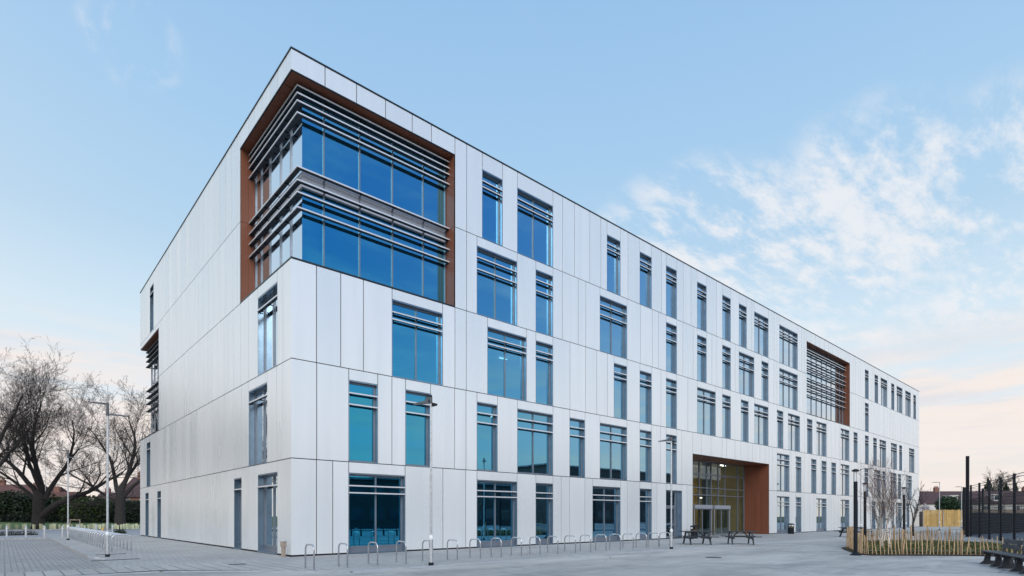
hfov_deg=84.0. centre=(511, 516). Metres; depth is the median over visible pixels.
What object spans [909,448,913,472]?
window
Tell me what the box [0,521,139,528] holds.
grass verge
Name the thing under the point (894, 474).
window
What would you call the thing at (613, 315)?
window
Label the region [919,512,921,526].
brick wall
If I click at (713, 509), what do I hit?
sliding door
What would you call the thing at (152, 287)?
window
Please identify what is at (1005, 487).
conifer tree
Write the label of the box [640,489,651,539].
window
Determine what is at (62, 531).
steel bollard
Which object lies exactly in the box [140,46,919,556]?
school building
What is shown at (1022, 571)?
park bench
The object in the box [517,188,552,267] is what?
window
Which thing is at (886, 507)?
birch tree
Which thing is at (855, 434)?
window
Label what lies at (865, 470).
window
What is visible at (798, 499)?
window
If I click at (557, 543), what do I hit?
cycle stand
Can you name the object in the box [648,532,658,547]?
cycle stand
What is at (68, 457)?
lamp post
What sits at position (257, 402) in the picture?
window
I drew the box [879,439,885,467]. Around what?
window
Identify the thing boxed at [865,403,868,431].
window
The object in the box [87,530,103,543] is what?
cycle stand
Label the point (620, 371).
window
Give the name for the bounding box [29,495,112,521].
hedge
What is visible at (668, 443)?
window
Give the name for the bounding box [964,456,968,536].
black column
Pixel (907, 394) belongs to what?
window
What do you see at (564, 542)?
cycle stand
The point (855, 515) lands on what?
column light
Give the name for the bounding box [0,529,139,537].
verge path
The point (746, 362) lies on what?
window
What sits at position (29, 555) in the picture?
parking bays
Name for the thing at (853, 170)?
sky
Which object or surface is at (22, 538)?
kerb
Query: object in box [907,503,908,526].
window
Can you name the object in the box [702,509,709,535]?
sliding door
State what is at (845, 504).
window
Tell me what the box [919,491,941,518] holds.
terraced house
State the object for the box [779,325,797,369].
window
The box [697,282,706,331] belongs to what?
window
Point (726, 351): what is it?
window
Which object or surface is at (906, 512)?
lamp post
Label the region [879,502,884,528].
window
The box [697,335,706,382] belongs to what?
window
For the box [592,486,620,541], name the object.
window
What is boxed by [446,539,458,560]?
cycle stand
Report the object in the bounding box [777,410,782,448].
window
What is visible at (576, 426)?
window
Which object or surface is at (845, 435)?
window
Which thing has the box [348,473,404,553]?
window
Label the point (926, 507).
blossom tree
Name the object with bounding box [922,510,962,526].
timber fence
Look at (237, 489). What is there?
window
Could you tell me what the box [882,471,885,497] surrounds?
window
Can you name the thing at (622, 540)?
cycle stand
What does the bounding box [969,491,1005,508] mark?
terraced house
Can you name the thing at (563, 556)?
concrete edging
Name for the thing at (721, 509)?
sliding door
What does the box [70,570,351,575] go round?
concrete edging
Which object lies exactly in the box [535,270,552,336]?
window
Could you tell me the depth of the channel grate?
20.75 m
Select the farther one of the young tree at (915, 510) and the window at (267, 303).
the young tree at (915, 510)
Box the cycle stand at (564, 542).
[564,535,575,552]
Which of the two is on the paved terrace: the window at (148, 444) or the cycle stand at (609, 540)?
the cycle stand at (609, 540)
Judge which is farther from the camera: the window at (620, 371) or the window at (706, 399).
the window at (706, 399)
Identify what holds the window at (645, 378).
in the school building
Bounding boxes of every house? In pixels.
[0,478,47,518]
[49,486,85,497]
[98,487,115,501]
[115,471,140,501]
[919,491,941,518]
[933,486,974,521]
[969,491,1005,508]
[995,491,1023,508]
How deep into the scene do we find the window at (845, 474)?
63.95 m
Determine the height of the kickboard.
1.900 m
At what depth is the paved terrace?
25.01 m
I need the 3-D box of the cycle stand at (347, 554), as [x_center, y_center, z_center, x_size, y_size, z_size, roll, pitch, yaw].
[-5.300,1.216,17.821,0.110,0.764,0.730,0,0,-42]
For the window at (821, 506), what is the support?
in the school building
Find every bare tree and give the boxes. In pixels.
[0,333,140,528]
[0,338,93,467]
[33,374,150,528]
[982,467,1021,490]
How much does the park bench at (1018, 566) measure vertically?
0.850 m
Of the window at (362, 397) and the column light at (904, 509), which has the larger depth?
the column light at (904, 509)
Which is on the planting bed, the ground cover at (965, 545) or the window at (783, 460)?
the ground cover at (965, 545)
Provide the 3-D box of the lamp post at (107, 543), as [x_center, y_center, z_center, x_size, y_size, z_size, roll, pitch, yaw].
[-15.911,-1.460,22.399,1.500,6.120,0.200,0,0,0]
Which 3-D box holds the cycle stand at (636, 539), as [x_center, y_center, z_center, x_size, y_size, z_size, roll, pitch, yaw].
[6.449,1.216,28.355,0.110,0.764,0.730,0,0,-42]
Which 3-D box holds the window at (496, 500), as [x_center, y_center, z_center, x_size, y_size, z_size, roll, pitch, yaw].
[-0.842,-0.120,29.560,2.740,3.409,0.338,0,0,-42]
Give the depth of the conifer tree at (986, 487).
177.77 m
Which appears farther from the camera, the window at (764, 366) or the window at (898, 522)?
the window at (898, 522)
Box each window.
[145,493,148,535]
[146,442,150,486]
[150,283,153,332]
[157,491,160,537]
[233,478,241,548]
[248,383,267,466]
[257,283,277,375]
[257,472,277,553]
[348,380,377,463]
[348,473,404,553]
[392,299,442,385]
[405,390,430,466]
[476,402,497,471]
[477,246,516,325]
[477,480,516,547]
[482,170,502,246]
[487,327,526,401]
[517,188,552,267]
[517,409,552,475]
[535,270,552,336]
[536,341,552,405]
[536,483,552,544]
[569,418,584,477]
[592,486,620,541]
[600,296,626,358]
[600,423,626,480]
[607,235,620,295]
[613,363,626,419]
[639,371,651,424]
[639,430,651,481]
[640,252,651,308]
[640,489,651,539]
[666,266,676,319]
[666,322,676,373]
[666,378,676,428]
[666,434,676,483]
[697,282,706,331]
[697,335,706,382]
[697,387,715,435]
[722,295,730,341]
[722,345,730,390]
[722,394,730,438]
[738,304,746,348]
[739,352,753,397]
[741,400,748,442]
[754,312,768,357]
[754,403,768,445]
[761,361,768,401]
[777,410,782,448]
[777,453,789,491]
[777,496,789,533]
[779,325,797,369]
[779,368,797,410]
[788,413,799,451]
[795,497,800,532]
[796,456,801,492]
[807,419,812,453]
[811,459,816,493]
[816,421,826,456]
[816,498,826,531]
[822,461,826,493]
[831,462,835,494]
[840,428,849,460]
[840,500,849,530]
[841,464,849,495]
[854,432,857,462]
[864,468,867,496]
[865,369,868,399]
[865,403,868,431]
[865,435,868,464]
[872,501,875,528]
[873,438,876,465]
[874,470,880,496]
[875,375,877,403]
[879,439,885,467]
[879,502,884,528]
[881,378,886,406]
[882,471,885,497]
[890,473,896,498]
[891,383,893,409]
[891,443,896,469]
[896,386,901,413]
[896,503,901,527]
[898,474,900,498]
[899,445,901,470]
[905,390,910,416]
[906,475,911,499]
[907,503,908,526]
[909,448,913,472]
[913,395,915,419]
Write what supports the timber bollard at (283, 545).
on the paved terrace
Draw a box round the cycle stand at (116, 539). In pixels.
[99,532,117,547]
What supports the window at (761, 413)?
in the school building
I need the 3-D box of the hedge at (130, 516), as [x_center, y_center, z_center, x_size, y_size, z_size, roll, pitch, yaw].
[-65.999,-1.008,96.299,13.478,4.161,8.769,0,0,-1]
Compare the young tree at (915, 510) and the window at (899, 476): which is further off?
the window at (899, 476)
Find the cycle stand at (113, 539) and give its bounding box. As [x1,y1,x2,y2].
[96,532,114,546]
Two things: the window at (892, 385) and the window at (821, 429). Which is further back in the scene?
the window at (892, 385)
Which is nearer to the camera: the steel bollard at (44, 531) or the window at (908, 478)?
the steel bollard at (44, 531)
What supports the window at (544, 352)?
in the school building
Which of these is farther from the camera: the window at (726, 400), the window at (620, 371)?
the window at (726, 400)
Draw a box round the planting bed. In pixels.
[842,542,1018,555]
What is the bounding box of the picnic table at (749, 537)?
[720,531,758,544]
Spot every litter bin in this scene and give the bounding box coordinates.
[690,525,697,538]
[787,523,794,533]
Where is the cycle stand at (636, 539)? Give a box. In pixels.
[636,533,646,547]
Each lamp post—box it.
[60,450,75,539]
[88,401,127,556]
[413,395,436,565]
[658,435,675,548]
[860,468,871,530]
[900,474,906,531]
[932,482,939,529]
[958,486,961,527]
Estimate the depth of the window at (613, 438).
36.17 m
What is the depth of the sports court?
44.51 m
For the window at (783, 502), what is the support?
in the school building
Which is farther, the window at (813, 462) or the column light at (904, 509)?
the window at (813, 462)
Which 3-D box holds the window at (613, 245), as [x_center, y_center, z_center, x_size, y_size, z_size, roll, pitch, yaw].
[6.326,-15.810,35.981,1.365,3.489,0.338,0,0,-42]
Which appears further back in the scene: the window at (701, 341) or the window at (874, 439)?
the window at (874, 439)
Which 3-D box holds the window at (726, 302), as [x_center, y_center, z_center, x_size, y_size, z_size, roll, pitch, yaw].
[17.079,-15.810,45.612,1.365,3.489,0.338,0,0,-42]
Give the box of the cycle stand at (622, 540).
[622,533,633,548]
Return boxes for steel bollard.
[43,526,45,536]
[61,526,63,536]
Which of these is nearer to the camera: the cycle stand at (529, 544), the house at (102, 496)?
the cycle stand at (529, 544)
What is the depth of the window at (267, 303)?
25.16 m
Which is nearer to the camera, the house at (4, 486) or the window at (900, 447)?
the window at (900, 447)
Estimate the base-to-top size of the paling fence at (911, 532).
1.063 m
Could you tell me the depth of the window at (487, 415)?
29.27 m
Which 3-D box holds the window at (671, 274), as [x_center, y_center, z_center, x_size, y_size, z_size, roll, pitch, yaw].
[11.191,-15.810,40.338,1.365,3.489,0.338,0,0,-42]
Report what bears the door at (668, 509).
in the school building
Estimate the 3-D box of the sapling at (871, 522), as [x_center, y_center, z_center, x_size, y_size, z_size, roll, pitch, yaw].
[19.203,0.451,30.087,0.559,2.238,0.987,0,0,-21]
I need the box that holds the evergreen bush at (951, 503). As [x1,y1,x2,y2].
[934,495,962,523]
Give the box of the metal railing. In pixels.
[2,514,139,524]
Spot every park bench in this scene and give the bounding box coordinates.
[979,539,1023,566]
[997,544,1023,571]
[1018,557,1023,573]
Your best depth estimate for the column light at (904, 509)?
37.63 m
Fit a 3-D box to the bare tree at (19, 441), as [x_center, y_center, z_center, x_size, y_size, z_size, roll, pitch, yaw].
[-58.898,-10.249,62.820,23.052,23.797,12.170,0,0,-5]
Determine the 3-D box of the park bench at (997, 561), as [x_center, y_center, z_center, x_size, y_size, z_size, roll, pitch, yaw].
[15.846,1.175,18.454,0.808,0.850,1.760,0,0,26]
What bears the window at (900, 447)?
in the school building
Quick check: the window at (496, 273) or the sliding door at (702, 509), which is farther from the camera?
the sliding door at (702, 509)
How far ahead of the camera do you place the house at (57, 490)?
133.00 m
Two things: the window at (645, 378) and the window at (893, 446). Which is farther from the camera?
the window at (893, 446)
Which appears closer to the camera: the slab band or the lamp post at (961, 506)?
the slab band
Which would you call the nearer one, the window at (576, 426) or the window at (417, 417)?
the window at (417, 417)
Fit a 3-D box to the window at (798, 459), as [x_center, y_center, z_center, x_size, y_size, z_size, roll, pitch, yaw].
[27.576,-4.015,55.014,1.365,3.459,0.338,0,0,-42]
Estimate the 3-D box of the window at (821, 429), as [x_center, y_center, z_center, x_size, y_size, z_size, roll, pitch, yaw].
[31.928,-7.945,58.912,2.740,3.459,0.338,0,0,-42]
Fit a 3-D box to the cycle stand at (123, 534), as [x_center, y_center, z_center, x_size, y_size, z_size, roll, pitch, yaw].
[-17.434,1.206,25.370,0.830,0.784,0.110,0,0,-43]
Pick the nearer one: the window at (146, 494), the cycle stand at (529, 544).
the cycle stand at (529, 544)
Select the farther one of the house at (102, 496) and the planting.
the house at (102, 496)
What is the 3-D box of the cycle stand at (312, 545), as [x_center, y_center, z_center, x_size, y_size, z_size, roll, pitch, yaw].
[-6.100,1.216,17.138,0.110,0.764,0.730,0,0,-43]
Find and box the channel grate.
[93,558,139,560]
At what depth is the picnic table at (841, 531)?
43.51 m
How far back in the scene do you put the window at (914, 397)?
82.88 m
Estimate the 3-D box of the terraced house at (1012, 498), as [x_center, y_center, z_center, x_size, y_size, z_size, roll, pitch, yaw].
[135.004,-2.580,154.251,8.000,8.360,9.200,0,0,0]
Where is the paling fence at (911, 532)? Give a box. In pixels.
[846,525,963,546]
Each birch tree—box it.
[857,452,908,550]
[863,455,910,551]
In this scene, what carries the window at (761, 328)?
in the school building
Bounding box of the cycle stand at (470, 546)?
[469,538,480,558]
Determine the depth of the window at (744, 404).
48.03 m
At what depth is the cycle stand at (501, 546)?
21.95 m
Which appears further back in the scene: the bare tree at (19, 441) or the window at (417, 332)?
the bare tree at (19, 441)
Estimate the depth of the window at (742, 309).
47.79 m
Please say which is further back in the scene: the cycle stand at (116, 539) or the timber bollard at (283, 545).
the cycle stand at (116, 539)
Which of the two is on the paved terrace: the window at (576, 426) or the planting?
the planting
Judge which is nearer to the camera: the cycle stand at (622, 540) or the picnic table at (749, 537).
the cycle stand at (622, 540)
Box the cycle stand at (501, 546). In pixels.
[491,538,501,557]
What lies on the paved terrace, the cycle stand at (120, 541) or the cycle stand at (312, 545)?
the cycle stand at (120, 541)
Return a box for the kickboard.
[973,513,1023,534]
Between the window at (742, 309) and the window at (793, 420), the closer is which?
the window at (742, 309)
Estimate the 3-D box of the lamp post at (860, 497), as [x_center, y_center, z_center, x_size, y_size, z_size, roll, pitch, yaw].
[28.251,-1.115,45.303,0.935,5.430,0.240,0,0,31]
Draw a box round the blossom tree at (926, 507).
[919,503,933,513]
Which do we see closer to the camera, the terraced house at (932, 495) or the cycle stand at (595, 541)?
the cycle stand at (595, 541)
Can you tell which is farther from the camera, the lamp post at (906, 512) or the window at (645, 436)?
the lamp post at (906, 512)
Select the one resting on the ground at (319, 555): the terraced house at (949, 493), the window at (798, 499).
the terraced house at (949, 493)
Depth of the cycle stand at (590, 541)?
25.51 m
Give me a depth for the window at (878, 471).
71.80 m
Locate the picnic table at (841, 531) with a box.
[838,527,870,536]
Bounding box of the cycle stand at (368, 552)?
[367,542,378,565]
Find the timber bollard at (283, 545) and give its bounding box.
[280,541,286,556]
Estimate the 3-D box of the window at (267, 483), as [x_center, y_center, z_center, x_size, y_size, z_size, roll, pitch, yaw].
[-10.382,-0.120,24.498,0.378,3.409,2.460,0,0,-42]
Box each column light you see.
[850,469,860,555]
[862,482,866,540]
[902,487,905,539]
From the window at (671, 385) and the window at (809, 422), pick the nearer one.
the window at (671, 385)
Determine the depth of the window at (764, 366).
50.50 m
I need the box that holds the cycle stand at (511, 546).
[510,537,522,556]
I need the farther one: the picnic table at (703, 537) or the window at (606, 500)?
the window at (606, 500)
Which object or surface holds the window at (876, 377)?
in the school building
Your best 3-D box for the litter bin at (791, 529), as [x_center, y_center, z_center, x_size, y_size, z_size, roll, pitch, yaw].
[25.212,1.123,51.350,0.600,0.955,0.600,0,0,-42]
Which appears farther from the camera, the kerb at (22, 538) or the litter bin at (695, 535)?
the litter bin at (695, 535)
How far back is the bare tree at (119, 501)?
68.92 m
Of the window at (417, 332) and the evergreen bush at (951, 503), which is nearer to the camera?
the window at (417, 332)
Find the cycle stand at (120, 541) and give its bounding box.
[102,533,121,548]
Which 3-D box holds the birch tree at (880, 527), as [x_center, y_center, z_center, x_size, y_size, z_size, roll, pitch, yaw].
[16.591,-0.730,25.737,2.186,4.600,2.229,0,0,-42]
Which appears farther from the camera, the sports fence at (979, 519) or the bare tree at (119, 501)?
the bare tree at (119, 501)
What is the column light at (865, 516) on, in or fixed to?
on the planting bed
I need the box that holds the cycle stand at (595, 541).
[595,534,606,550]
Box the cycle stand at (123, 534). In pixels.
[111,534,132,551]
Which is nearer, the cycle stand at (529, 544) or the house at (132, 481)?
the cycle stand at (529, 544)
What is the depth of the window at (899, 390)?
78.09 m
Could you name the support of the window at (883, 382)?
in the school building
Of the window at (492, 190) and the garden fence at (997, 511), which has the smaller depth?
the window at (492, 190)
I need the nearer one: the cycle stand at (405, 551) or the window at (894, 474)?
the cycle stand at (405, 551)
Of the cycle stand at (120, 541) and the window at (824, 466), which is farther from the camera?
the window at (824, 466)
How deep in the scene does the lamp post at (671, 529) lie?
27.64 m
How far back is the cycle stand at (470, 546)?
21.48 m
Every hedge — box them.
[0,489,64,521]
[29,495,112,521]
[79,498,139,521]
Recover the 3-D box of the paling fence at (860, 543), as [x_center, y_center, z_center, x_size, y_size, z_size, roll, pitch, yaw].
[16.611,1.070,24.018,3.981,1.063,8.481,0,0,-20]
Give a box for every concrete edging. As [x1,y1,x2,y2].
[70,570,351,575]
[352,537,845,571]
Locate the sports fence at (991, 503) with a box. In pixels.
[965,488,1023,532]
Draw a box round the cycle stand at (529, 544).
[529,536,540,554]
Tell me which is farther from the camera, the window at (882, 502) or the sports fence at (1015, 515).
the window at (882, 502)
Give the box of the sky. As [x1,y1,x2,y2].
[0,0,1023,498]
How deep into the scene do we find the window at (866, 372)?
68.76 m
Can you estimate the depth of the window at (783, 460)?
53.06 m
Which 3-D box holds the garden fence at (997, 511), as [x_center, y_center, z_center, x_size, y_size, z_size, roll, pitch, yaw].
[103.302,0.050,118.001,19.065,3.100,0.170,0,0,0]
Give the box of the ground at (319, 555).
[65,522,962,575]
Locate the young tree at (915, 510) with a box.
[898,481,930,535]
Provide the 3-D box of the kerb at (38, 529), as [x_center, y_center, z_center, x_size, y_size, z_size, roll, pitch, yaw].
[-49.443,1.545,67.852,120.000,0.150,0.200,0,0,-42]
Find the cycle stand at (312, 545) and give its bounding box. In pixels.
[304,544,315,569]
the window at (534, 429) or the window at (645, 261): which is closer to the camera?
the window at (534, 429)
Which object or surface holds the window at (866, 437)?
in the school building
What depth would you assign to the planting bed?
23.27 m
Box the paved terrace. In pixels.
[42,525,962,570]
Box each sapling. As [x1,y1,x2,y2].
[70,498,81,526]
[867,508,877,539]
[896,488,908,541]
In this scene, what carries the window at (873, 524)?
in the school building
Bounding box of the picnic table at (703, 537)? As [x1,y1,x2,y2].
[677,531,714,544]
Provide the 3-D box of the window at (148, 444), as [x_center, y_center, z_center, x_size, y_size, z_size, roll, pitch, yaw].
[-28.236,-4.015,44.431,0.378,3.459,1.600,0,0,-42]
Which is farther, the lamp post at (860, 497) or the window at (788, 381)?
the window at (788, 381)
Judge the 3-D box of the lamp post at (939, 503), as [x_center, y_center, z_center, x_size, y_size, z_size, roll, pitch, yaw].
[48.515,-1.165,65.001,0.935,5.530,0.240,0,0,0]
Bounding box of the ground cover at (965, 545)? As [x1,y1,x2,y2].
[851,538,1022,553]
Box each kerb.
[0,528,134,530]
[0,537,47,539]
[48,537,108,558]
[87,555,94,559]
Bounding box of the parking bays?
[0,539,111,572]
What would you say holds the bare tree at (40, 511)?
on the ground at (319, 555)
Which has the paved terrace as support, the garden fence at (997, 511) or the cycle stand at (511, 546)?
the cycle stand at (511, 546)
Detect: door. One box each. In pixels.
[666,507,675,537]
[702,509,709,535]
[713,509,720,534]
[721,509,728,534]
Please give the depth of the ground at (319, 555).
16.86 m
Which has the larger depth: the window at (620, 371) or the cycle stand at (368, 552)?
the window at (620, 371)
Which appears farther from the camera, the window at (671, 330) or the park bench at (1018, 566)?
the window at (671, 330)
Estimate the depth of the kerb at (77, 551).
25.39 m
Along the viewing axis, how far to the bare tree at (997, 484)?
185.00 m
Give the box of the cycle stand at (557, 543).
[547,536,557,553]
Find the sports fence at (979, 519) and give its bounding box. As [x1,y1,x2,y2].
[963,473,1013,541]
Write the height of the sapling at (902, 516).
3.090 m
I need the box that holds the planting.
[0,529,126,534]
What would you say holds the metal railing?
on the grass verge
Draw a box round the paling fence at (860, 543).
[848,527,1021,555]
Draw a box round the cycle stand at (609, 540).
[609,534,620,549]
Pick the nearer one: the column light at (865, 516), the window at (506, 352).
the window at (506, 352)
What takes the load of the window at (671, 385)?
in the school building
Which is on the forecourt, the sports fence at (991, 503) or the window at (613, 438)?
the sports fence at (991, 503)
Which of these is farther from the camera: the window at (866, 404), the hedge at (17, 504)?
the hedge at (17, 504)
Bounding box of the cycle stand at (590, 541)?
[580,535,590,551]
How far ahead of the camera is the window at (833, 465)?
61.55 m
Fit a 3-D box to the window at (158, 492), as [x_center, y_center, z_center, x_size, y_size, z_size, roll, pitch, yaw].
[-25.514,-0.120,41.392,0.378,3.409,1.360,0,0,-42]
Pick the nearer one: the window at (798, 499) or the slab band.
the slab band
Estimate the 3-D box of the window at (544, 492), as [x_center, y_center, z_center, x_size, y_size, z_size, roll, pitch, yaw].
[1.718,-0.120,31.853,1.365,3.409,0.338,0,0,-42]
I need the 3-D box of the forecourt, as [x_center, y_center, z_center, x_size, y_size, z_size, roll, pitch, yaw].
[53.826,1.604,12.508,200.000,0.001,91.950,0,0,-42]
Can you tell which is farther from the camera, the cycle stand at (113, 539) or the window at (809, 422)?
the window at (809, 422)
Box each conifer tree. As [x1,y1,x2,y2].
[981,478,994,490]
[1002,482,1010,490]
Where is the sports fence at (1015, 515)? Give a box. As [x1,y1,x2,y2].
[1014,472,1023,542]
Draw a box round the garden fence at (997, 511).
[973,509,1017,512]
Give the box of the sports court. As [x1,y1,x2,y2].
[972,533,1023,543]
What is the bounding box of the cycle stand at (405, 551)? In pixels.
[395,541,406,563]
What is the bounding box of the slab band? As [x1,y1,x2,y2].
[0,560,342,575]
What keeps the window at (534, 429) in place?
in the school building
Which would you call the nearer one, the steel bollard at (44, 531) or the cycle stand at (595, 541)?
the cycle stand at (595, 541)
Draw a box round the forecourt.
[98,529,1023,575]
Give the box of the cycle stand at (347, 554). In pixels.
[337,543,348,567]

